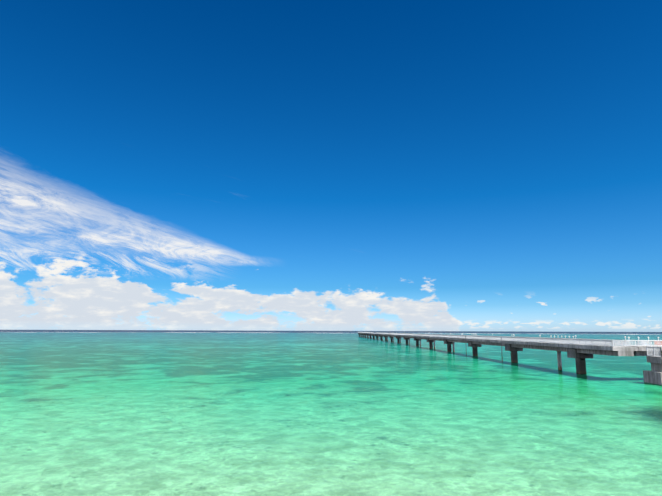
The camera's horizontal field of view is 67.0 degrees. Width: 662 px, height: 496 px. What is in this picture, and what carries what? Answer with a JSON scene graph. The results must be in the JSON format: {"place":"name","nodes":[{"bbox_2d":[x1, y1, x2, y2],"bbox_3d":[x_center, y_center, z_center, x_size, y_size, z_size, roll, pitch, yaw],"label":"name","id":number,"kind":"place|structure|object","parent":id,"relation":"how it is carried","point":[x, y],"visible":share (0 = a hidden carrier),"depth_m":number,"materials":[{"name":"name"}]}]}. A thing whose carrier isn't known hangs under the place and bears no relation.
{"place":"outdoors","nodes":[
{"label":"outdoors","id":0,"kind":"place"},
{"bbox_2d":[0,330,661,495],"bbox_3d":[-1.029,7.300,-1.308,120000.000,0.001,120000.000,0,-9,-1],"label":"sea","id":1,"kind":"structure","parent":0,"point":[196,413],"depth_m":43.71,"materials":[{"name":"liquid"}]},
{"bbox_2d":[0,0,661,331],"label":"sky","id":2,"kind":"structure","parent":0,"point":[238,165],"materials":[{"name":"blue"}]},
{"bbox_2d":[359,334,586,373],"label":"pier columns","id":3,"kind":"structure","parent":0,"point":[580,365],"depth_m":120.98,"materials":[{"name":"grey concrete"}]},
{"bbox_2d":[360,334,592,357],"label":"pier caps","id":4,"kind":"object","parent":3,"relation":"on","point":[572,353],"visible":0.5,"depth_m":120.35,"materials":[{"name":"grey concrete"}]},
{"bbox_2d":[358,333,633,355],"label":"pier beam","id":5,"kind":"structure","parent":4,"relation":"on","point":[610,353],"depth_m":101.44,"materials":[{"name":"grey concrete"}]},
{"label":"seabed","id":6,"kind":"structure","parent":0,"visible":0},
{"bbox_2d":[368,335,561,369],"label":"pier piles","id":7,"kind":"object","parent":6,"relation":"on","point":[559,360],"visible":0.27,"depth_m":139.79,"materials":[{"name":"grey concrete"}]},
{"bbox_2d":[364,333,638,350],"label":"pier deck","id":8,"kind":"structure","parent":7,"relation":"on","point":[607,348],"depth_m":98.64,"materials":[{"name":"concrete"}]},
{"bbox_2d":[465,336,503,361],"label":"ladders","id":9,"kind":"object","parent":8,"relation":"attached to","point":[501,349],"visible":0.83,"depth_m":124.48,"materials":[{"name":"metal"}]},
{"bbox_2d":[358,332,621,345],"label":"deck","id":10,"kind":"structure","parent":8,"relation":"on","point":[573,341],"depth_m":108.12,"materials":[{"name":"white paint"}]},
{"bbox_2d":[634,346,661,355],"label":"pier deck","id":11,"kind":"structure","parent":8,"relation":"attached to","point":[642,351],"depth_m":77.31,"materials":[{"name":"grey concrete"}]},
{"bbox_2d":[612,340,661,346],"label":"branch railing","id":12,"kind":"object","parent":11,"relation":"on","point":[642,342],"visible":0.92,"depth_m":76.88,"materials":[{"name":"white metal"}]},
{"bbox_2d":[643,356,661,384],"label":"abutment","id":13,"kind":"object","parent":6,"relation":"on","point":[653,375],"depth_m":73.13,"materials":[{"name":"concrete"}]},
{"bbox_2d":[646,346,661,356],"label":"platform railing","id":14,"kind":"object","parent":13,"relation":"on","point":[659,351],"visible":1,"depth_m":73.56,"materials":[{"name":"white metal"}]}
]}

